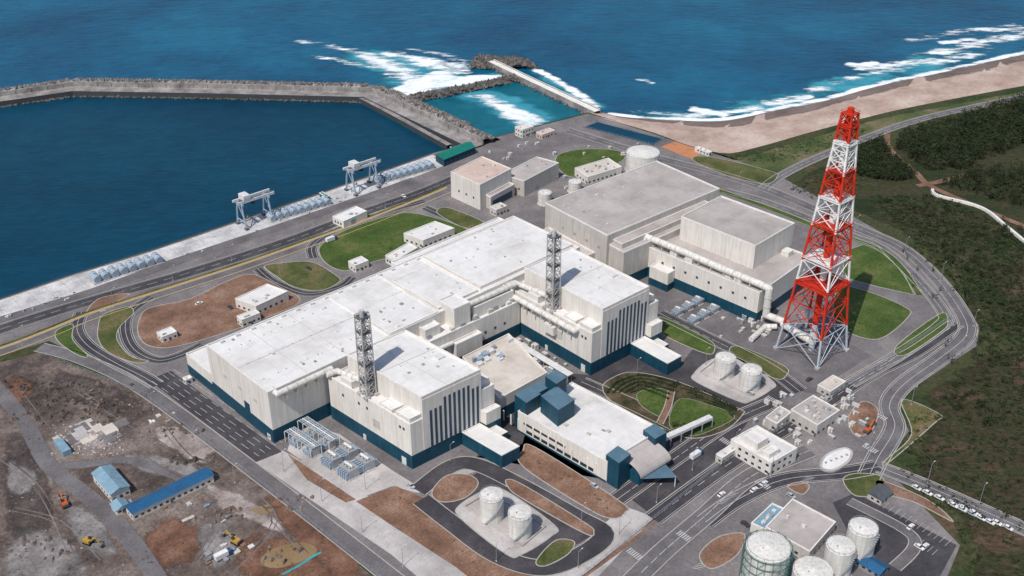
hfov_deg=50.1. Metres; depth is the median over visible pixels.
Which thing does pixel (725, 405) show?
garden hedge
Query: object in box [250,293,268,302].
roof unit
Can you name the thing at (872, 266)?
grass lawn
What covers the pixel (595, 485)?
parked car
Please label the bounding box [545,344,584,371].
door
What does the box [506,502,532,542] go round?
storage tank
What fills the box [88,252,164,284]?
intake screen row
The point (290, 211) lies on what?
intake screen row
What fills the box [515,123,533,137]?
outfall gatehouse
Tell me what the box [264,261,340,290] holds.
grass island
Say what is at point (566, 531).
tank yard asphalt
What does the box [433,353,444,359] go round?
roof hatch
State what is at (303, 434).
pipe rack
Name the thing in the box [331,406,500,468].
base band
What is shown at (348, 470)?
power transformer
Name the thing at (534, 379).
parapet
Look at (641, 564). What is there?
site road
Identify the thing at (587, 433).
roof unit
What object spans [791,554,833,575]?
storage tank
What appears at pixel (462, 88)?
rubble mound
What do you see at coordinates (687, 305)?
power transformer
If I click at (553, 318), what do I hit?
side duct
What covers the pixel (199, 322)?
dirt island
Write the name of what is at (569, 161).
round lawn
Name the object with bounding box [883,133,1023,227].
gravel track
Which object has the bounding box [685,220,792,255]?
panel joint
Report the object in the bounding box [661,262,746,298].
window
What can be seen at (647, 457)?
curved roof
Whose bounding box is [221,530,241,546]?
excavator
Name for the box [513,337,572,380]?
covered walkway
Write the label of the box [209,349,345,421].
panel joint
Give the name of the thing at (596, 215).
roof unit
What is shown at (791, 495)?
parked car
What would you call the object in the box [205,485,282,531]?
earth patch
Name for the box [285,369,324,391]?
flange
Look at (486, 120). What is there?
discharge pond
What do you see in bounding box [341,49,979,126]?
aerated sea water
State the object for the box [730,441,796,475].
walls
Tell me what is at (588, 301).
parapet
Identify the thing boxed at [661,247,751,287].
duct support
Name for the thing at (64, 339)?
grass verge
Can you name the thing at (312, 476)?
dirt strip
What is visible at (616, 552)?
dirt strip
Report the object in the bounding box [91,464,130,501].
site office
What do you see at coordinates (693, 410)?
grass lawn
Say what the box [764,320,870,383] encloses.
tower yard
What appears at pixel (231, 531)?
site rubble
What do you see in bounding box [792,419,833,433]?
window
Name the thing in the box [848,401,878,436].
dirt island
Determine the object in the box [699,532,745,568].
dirt island
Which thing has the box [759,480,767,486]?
parked car
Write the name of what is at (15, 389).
earth patch
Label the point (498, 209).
pump shed
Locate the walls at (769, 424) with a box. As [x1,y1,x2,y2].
[764,414,789,431]
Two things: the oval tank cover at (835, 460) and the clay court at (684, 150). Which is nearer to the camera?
the oval tank cover at (835, 460)
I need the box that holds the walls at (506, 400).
[462,358,546,407]
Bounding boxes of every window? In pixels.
[128,480,209,517]
[238,300,282,311]
[406,235,450,246]
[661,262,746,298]
[738,448,791,473]
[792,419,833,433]
[794,531,832,555]
[856,562,885,575]
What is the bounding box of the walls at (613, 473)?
[515,376,666,488]
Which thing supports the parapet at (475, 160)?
on the roof
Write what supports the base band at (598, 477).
on the yard pavement
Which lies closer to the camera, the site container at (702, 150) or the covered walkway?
the covered walkway
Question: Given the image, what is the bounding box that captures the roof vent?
[219,223,497,343]
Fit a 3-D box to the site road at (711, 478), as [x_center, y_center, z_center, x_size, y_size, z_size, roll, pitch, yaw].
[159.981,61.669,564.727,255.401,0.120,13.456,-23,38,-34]
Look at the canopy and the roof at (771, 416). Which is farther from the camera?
the roof at (771, 416)
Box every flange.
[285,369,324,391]
[438,283,512,348]
[510,281,568,328]
[650,236,776,321]
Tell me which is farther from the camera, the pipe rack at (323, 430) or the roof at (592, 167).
the roof at (592, 167)
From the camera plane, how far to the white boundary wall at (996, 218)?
762.00 m
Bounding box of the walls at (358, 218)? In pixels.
[332,212,366,227]
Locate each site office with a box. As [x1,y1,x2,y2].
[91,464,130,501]
[124,467,213,520]
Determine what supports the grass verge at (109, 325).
on the yard pavement
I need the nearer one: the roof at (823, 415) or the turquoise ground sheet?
the turquoise ground sheet
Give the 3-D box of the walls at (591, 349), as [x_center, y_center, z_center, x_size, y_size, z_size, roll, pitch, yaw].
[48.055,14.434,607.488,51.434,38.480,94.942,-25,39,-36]
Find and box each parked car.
[407,482,414,488]
[590,482,598,488]
[717,491,725,497]
[740,520,750,527]
[750,486,758,492]
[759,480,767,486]
[786,492,795,498]
[906,523,914,529]
[911,484,921,490]
[914,543,923,550]
[922,489,932,495]
[922,542,929,549]
[934,494,944,500]
[947,501,956,507]
[957,506,966,512]
[966,509,975,516]
[975,514,984,520]
[985,518,995,525]
[992,519,1002,525]
[1002,523,1013,530]
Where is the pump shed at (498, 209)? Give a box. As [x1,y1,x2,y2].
[490,202,506,216]
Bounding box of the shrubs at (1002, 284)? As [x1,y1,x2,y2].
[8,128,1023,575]
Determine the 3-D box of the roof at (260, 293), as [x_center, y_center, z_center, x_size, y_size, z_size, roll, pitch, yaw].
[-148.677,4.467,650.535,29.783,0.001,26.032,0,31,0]
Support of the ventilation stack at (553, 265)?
on the roof at (621, 285)
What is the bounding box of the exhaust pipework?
[749,321,817,344]
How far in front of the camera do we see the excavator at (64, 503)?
499.11 m
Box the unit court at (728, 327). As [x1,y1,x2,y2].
[645,276,819,393]
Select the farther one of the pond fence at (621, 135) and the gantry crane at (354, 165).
the pond fence at (621, 135)
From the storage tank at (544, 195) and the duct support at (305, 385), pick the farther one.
the storage tank at (544, 195)
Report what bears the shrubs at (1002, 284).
on the terrain at (922, 394)
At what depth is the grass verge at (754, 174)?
819.94 m
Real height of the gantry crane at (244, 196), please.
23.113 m
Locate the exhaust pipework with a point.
(804, 337)
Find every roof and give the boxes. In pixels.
[189,218,576,390]
[238,285,284,304]
[332,332,516,453]
[334,207,363,220]
[406,222,451,239]
[419,290,513,343]
[453,157,508,183]
[464,335,544,396]
[511,158,555,179]
[512,249,678,361]
[515,369,666,462]
[545,162,716,254]
[577,159,619,175]
[628,440,670,478]
[652,197,801,291]
[734,427,793,461]
[744,430,775,452]
[754,505,781,527]
[768,407,788,421]
[793,397,837,423]
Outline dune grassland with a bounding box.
[712,91,1023,170]
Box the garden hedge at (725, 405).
[606,374,737,417]
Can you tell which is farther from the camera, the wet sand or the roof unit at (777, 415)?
the wet sand
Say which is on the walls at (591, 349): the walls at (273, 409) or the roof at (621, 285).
the roof at (621, 285)
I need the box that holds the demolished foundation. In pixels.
[51,418,129,456]
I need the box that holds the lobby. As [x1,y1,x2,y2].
[629,463,666,484]
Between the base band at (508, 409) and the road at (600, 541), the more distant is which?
the base band at (508, 409)
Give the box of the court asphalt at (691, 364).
[477,347,790,510]
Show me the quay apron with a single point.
(80, 282)
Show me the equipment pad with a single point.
(381, 476)
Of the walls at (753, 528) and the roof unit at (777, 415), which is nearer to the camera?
the walls at (753, 528)
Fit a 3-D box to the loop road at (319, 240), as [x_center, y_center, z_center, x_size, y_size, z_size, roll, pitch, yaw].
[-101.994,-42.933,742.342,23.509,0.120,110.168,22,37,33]
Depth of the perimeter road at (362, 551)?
527.01 m
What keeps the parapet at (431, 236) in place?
on the roof
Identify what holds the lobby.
on the yard pavement
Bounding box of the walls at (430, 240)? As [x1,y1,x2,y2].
[404,229,454,247]
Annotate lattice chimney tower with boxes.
[773,106,859,370]
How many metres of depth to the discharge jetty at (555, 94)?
966.50 m
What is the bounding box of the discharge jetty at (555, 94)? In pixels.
[488,59,600,113]
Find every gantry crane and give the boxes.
[232,188,273,230]
[343,157,380,196]
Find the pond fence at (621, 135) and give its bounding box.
[583,119,664,144]
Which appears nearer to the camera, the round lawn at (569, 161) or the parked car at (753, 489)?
the parked car at (753, 489)
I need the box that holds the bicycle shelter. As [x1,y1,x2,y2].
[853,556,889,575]
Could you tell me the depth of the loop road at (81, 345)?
606.18 m
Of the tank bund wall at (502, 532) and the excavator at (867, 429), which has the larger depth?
the excavator at (867, 429)
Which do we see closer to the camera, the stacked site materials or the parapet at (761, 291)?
the stacked site materials
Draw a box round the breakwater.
[0,77,495,146]
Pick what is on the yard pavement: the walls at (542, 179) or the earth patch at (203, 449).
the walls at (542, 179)
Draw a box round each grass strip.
[719,189,839,235]
[852,237,923,294]
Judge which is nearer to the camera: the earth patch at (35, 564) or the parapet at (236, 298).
the earth patch at (35, 564)
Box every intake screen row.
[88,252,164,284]
[264,195,332,222]
[372,160,435,184]
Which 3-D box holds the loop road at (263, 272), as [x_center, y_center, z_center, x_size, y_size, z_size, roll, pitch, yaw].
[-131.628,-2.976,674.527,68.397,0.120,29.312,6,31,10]
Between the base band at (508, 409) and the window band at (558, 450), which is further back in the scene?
the base band at (508, 409)
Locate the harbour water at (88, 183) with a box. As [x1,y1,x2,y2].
[0,97,448,297]
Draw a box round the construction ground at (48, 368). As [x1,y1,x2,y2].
[0,353,370,575]
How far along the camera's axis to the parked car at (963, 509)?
497.22 m
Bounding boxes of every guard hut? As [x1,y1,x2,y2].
[183,375,192,384]
[867,483,893,505]
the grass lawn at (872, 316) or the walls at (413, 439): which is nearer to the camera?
the walls at (413, 439)
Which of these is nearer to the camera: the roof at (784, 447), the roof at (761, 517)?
the roof at (761, 517)
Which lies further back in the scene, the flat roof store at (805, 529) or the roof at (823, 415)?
the roof at (823, 415)
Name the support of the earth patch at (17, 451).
on the construction ground at (48, 368)
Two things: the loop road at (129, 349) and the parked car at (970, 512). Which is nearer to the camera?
the parked car at (970, 512)
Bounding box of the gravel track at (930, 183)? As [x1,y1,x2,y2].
[915,174,962,186]
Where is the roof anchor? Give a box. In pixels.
[229,309,350,379]
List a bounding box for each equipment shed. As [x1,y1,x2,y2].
[486,182,514,208]
[715,445,734,464]
[817,375,845,397]
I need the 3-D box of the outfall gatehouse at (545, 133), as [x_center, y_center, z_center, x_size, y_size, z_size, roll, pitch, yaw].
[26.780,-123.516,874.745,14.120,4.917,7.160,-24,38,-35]
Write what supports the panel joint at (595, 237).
attached to the walls at (632, 261)
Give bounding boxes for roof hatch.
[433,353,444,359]
[607,272,617,277]
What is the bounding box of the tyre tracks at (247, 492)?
[0,390,308,574]
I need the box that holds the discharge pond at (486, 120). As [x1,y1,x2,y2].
[424,82,580,136]
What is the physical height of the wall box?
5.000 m
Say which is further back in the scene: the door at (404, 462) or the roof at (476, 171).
the roof at (476, 171)
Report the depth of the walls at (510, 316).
595.52 m
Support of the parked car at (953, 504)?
on the road at (1013, 523)
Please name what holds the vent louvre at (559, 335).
attached to the walls at (591, 349)
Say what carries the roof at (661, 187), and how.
on the walls at (632, 261)
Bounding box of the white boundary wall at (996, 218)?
[931,188,1023,242]
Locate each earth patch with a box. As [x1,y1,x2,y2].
[1,433,56,537]
[1,530,86,575]
[5,376,33,401]
[7,461,37,494]
[54,371,142,416]
[65,504,117,556]
[67,430,116,450]
[126,454,198,475]
[145,517,201,566]
[155,426,214,462]
[197,520,236,568]
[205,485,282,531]
[235,533,335,575]
[265,496,359,575]
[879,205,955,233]
[990,267,1023,313]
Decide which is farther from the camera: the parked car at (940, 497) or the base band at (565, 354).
the base band at (565, 354)
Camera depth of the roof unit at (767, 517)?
486.49 m
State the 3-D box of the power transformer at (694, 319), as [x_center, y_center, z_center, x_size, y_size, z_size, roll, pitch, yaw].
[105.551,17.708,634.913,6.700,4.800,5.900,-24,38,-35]
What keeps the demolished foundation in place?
on the construction ground at (48, 368)
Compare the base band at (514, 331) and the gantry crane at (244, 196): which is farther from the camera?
the gantry crane at (244, 196)
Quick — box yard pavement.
[0,114,978,575]
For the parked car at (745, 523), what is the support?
on the yard pavement
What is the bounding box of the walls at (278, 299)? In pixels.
[235,292,288,313]
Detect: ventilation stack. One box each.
[353,309,379,400]
[542,229,562,313]
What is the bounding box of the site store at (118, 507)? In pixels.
[109,498,127,515]
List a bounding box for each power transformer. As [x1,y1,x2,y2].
[288,434,307,448]
[302,443,321,458]
[304,427,322,440]
[319,436,337,449]
[320,450,344,469]
[336,460,361,481]
[337,442,360,460]
[353,452,377,473]
[533,357,542,365]
[546,366,554,374]
[671,306,684,316]
[681,300,694,311]
[687,314,700,324]
[691,295,704,305]
[697,308,710,319]
[707,303,719,313]
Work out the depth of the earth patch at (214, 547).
481.86 m
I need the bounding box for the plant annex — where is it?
[385,242,417,264]
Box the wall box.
[543,321,556,335]
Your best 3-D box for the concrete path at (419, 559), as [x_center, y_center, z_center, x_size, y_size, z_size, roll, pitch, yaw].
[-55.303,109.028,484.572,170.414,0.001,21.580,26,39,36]
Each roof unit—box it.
[231,229,522,364]
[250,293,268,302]
[398,347,453,373]
[427,298,512,339]
[472,336,513,367]
[563,397,610,435]
[564,186,641,223]
[582,163,614,172]
[652,244,733,278]
[761,508,776,523]
[774,409,783,418]
[804,399,830,419]
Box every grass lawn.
[318,213,466,270]
[436,207,483,228]
[636,388,672,416]
[669,398,734,435]
[833,286,910,339]
[843,245,913,294]
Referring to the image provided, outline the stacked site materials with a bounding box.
[127,412,254,564]
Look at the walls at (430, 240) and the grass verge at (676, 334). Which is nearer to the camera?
the grass verge at (676, 334)
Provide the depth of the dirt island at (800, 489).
511.23 m
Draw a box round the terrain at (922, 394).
[0,86,1023,575]
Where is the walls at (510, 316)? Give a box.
[419,291,519,356]
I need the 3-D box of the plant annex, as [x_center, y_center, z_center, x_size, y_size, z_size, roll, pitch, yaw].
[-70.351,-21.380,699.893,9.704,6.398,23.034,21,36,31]
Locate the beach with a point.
(759, 130)
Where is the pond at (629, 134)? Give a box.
[586,122,661,144]
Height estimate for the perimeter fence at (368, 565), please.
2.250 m
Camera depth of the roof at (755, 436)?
525.50 m
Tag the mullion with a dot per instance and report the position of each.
(548, 441)
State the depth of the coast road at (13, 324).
690.50 m
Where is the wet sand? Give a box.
[600,54,1023,126]
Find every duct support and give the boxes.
[283,375,328,397]
[514,301,570,334]
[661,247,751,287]
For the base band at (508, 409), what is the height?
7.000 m
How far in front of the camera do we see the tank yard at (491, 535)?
487.94 m
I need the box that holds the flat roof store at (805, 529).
[765,498,835,557]
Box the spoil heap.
[0,380,313,564]
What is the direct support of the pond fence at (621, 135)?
on the pond at (629, 134)
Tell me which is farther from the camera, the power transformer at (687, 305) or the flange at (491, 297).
the power transformer at (687, 305)
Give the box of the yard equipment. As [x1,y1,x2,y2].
[5,141,868,447]
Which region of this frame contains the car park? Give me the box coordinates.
[833,495,956,575]
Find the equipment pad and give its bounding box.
[287,425,474,498]
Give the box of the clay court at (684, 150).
[662,142,700,157]
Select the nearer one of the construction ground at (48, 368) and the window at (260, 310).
the construction ground at (48, 368)
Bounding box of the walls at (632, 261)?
[545,190,719,275]
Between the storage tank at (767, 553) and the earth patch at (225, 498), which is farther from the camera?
the earth patch at (225, 498)
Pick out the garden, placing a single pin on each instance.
(630, 403)
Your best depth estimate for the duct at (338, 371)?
539.43 m
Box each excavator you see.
[58,491,69,509]
[81,536,102,547]
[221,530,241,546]
[863,419,876,434]
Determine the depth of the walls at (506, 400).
555.21 m
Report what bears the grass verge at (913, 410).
on the terrain at (922, 394)
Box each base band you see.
[188,365,330,442]
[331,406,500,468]
[459,323,519,358]
[501,401,514,418]
[518,430,605,482]
[520,322,661,375]
[629,267,647,280]
[647,267,804,322]
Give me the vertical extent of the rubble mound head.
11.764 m
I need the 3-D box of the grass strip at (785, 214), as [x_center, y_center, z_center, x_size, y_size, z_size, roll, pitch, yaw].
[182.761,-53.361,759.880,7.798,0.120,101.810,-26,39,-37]
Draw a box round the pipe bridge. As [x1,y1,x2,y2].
[666,414,712,446]
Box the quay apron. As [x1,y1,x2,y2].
[0,155,442,315]
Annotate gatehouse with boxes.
[156,326,177,342]
[237,309,260,327]
[348,256,368,272]
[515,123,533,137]
[536,128,554,139]
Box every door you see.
[244,400,250,411]
[363,433,406,465]
[446,150,472,164]
[493,191,511,204]
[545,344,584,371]
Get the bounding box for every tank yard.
[455,487,558,557]
[691,358,775,402]
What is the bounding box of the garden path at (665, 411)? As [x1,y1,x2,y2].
[656,390,674,423]
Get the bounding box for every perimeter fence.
[45,353,382,575]
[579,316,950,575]
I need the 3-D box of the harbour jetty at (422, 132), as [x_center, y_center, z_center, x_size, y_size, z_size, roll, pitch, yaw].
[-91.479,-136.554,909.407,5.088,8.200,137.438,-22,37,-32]
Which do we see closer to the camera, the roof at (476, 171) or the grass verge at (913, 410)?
the grass verge at (913, 410)
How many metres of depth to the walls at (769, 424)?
548.91 m
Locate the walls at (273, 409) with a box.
[186,245,579,429]
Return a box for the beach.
[591,61,1023,152]
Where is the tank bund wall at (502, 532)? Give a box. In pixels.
[464,497,545,546]
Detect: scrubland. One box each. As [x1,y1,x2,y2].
[795,123,1023,335]
[919,354,1023,575]
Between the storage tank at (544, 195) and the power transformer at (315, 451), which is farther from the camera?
the storage tank at (544, 195)
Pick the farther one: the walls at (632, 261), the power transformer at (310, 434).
the walls at (632, 261)
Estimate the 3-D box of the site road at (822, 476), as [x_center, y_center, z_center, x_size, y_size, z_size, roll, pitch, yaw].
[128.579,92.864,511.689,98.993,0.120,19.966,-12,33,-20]
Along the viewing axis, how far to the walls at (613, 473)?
529.33 m
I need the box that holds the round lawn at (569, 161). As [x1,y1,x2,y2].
[555,149,625,176]
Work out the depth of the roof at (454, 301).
590.59 m
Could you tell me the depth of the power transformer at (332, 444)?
535.05 m
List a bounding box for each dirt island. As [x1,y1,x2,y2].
[137,274,300,347]
[431,473,478,502]
[505,479,594,535]
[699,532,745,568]
[787,482,809,494]
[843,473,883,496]
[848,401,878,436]
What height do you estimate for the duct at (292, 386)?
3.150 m
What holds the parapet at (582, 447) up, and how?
on the roof at (594, 416)
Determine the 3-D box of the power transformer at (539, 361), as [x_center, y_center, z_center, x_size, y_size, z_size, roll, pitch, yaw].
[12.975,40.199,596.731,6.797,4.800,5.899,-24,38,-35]
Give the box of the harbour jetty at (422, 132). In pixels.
[359,98,451,148]
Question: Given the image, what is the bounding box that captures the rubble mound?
[409,73,519,101]
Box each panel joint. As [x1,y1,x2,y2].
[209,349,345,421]
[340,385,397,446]
[552,195,716,242]
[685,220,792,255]
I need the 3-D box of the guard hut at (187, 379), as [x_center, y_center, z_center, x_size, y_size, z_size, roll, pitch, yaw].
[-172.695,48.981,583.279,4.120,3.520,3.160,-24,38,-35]
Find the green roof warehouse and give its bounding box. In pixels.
[435,142,474,166]
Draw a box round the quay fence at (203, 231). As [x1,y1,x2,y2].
[2,155,427,296]
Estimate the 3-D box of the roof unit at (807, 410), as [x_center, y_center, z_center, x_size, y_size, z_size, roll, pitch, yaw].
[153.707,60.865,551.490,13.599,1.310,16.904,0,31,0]
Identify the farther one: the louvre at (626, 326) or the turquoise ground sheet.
the louvre at (626, 326)
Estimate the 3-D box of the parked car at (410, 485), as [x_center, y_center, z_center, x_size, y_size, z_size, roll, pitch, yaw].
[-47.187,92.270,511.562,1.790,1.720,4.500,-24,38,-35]
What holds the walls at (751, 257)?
on the yard pavement
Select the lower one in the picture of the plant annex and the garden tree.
the garden tree
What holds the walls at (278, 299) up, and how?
on the yard pavement
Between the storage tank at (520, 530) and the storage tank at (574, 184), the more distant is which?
the storage tank at (574, 184)
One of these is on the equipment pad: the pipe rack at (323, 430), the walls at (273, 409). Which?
the pipe rack at (323, 430)
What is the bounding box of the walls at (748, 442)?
[740,435,779,458]
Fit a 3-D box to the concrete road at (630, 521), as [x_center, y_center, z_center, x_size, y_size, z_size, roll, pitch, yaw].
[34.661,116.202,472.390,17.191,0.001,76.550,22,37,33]
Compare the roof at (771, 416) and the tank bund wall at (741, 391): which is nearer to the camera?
the roof at (771, 416)
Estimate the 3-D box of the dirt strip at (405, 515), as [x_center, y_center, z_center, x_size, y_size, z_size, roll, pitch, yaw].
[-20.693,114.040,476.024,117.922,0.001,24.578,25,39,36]
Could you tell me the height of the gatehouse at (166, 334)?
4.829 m
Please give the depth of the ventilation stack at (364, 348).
518.02 m
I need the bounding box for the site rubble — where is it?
[0,367,292,575]
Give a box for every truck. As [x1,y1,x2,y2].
[213,547,232,561]
[325,235,337,242]
[689,448,703,459]
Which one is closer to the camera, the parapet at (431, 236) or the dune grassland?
the parapet at (431, 236)
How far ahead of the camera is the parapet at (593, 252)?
690.28 m
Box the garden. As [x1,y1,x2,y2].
[602,372,744,438]
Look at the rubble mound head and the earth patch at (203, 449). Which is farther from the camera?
the rubble mound head
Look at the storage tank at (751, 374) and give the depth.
573.26 m
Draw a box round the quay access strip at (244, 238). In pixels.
[0,178,417,322]
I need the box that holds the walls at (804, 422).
[790,411,839,435]
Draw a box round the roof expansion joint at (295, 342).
[238,313,352,372]
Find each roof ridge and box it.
[376,345,445,383]
[550,261,620,297]
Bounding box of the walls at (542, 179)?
[511,164,558,196]
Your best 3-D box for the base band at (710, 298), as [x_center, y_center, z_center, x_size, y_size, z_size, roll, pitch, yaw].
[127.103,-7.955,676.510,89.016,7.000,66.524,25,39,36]
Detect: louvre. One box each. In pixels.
[223,374,256,402]
[373,418,379,429]
[429,385,478,445]
[556,330,561,339]
[606,300,646,354]
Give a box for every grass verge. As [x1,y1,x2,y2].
[0,186,444,346]
[54,324,87,357]
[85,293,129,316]
[97,307,147,362]
[535,539,574,566]
[658,317,714,354]
[692,156,778,183]
[729,346,788,379]
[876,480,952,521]
[882,399,942,465]
[894,312,947,355]
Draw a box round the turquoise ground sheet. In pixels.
[282,551,320,574]
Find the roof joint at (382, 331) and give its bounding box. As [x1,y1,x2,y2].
[328,257,481,335]
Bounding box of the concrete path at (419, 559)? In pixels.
[257,451,466,575]
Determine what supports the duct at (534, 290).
attached to the roof at (621, 285)
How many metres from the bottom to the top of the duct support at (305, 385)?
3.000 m
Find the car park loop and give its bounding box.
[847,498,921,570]
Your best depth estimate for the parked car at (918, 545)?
476.52 m
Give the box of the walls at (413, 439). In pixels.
[328,356,519,467]
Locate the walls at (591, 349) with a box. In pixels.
[514,269,680,374]
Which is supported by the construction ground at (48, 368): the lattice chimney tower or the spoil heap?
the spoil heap
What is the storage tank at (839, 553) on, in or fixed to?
on the yard pavement
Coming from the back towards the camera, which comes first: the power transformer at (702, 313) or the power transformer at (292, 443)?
the power transformer at (702, 313)
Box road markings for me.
[0,97,1023,572]
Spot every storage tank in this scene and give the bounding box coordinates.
[478,485,504,525]
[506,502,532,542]
[537,188,551,206]
[567,177,581,192]
[624,144,659,171]
[712,350,736,380]
[737,362,762,393]
[739,529,793,575]
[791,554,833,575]
[823,534,857,575]
[846,515,879,565]
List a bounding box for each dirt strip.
[288,454,354,501]
[356,486,531,575]
[582,520,656,575]
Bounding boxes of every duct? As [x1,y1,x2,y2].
[270,366,332,396]
[326,368,364,383]
[439,281,516,349]
[505,280,550,298]
[512,294,579,333]
[644,233,783,323]
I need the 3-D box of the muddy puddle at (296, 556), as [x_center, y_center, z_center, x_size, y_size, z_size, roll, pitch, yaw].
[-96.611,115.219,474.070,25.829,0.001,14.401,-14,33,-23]
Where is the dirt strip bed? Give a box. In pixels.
[518,444,628,518]
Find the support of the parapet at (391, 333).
on the roof at (490, 262)
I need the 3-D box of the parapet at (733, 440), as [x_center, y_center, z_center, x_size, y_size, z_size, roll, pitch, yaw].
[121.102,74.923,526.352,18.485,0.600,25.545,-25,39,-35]
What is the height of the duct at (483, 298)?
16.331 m
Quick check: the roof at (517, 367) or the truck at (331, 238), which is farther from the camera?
the truck at (331, 238)
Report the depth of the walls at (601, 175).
802.71 m
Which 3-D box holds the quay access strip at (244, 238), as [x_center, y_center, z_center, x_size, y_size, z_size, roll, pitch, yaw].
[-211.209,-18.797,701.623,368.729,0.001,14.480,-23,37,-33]
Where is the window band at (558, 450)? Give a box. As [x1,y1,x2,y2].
[524,423,592,471]
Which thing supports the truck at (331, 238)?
on the yard pavement
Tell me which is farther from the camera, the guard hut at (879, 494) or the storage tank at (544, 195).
the storage tank at (544, 195)
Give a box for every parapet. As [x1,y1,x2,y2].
[186,216,579,393]
[235,284,287,306]
[330,329,519,455]
[332,206,366,221]
[403,221,454,240]
[419,285,517,345]
[451,156,510,184]
[462,333,546,399]
[511,156,558,181]
[513,247,680,363]
[518,382,652,462]
[543,160,719,255]
[575,158,621,176]
[649,196,804,293]
[731,425,797,463]
[741,428,779,455]
[751,503,782,529]
[765,406,790,423]
[791,395,839,425]
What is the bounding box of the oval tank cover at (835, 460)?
[819,447,852,472]
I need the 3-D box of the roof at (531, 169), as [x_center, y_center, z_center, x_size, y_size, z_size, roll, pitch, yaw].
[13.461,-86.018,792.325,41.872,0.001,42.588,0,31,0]
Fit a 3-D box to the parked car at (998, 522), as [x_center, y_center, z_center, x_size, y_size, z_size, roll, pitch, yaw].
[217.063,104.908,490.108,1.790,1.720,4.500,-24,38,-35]
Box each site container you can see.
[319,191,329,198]
[695,146,711,155]
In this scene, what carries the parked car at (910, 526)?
on the car park
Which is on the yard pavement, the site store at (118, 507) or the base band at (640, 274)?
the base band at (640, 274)
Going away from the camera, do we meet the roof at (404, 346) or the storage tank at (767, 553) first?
the storage tank at (767, 553)
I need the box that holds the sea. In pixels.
[0,0,1023,147]
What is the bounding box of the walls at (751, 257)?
[648,218,809,312]
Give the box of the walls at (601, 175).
[574,167,621,184]
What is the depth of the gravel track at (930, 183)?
800.37 m
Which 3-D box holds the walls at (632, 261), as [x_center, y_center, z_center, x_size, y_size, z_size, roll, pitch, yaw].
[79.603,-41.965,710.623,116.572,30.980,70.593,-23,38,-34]
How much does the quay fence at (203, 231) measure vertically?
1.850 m
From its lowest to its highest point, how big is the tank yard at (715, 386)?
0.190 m
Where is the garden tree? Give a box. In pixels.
[664,419,696,432]
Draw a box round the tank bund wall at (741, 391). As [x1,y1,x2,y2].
[700,360,765,395]
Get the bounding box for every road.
[0,175,450,334]
[0,188,450,354]
[0,381,166,575]
[35,343,403,575]
[57,456,184,480]
[69,312,162,388]
[118,295,203,363]
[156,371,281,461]
[252,267,357,296]
[305,199,424,257]
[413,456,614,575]
[420,205,469,228]
[551,508,652,575]
[565,128,977,479]
[578,377,685,437]
[610,399,775,503]
[623,445,816,575]
[645,320,963,523]
[657,310,806,393]
[697,460,883,526]
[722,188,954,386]
[757,94,1022,190]
[875,461,1023,535]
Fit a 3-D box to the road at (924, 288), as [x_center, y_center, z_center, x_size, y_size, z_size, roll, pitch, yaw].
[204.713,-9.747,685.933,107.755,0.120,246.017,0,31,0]
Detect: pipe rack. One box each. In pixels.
[284,426,321,458]
[297,416,340,449]
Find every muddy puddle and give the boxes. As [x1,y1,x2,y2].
[253,505,272,514]
[260,542,316,567]
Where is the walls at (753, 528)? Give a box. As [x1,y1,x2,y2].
[750,524,765,532]
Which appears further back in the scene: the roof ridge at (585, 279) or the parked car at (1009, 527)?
the roof ridge at (585, 279)
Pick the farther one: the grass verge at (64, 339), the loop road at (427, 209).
the loop road at (427, 209)
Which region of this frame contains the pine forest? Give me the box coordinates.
[850,90,1023,445]
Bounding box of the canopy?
[643,464,676,478]
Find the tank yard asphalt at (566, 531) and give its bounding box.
[440,470,596,561]
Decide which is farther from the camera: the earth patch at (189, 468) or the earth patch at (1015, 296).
the earth patch at (1015, 296)
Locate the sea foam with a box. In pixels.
[297,25,1023,124]
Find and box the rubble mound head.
[469,53,537,69]
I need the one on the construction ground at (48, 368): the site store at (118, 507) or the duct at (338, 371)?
the site store at (118, 507)
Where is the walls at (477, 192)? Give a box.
[451,170,510,209]
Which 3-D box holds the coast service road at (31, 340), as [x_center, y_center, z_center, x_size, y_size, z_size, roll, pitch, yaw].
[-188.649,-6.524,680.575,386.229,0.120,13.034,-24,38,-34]
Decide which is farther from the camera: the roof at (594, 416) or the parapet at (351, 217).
the parapet at (351, 217)
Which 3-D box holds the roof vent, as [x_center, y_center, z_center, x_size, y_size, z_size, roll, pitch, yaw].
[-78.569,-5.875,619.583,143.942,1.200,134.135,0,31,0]
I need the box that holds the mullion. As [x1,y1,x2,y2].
[503,410,596,473]

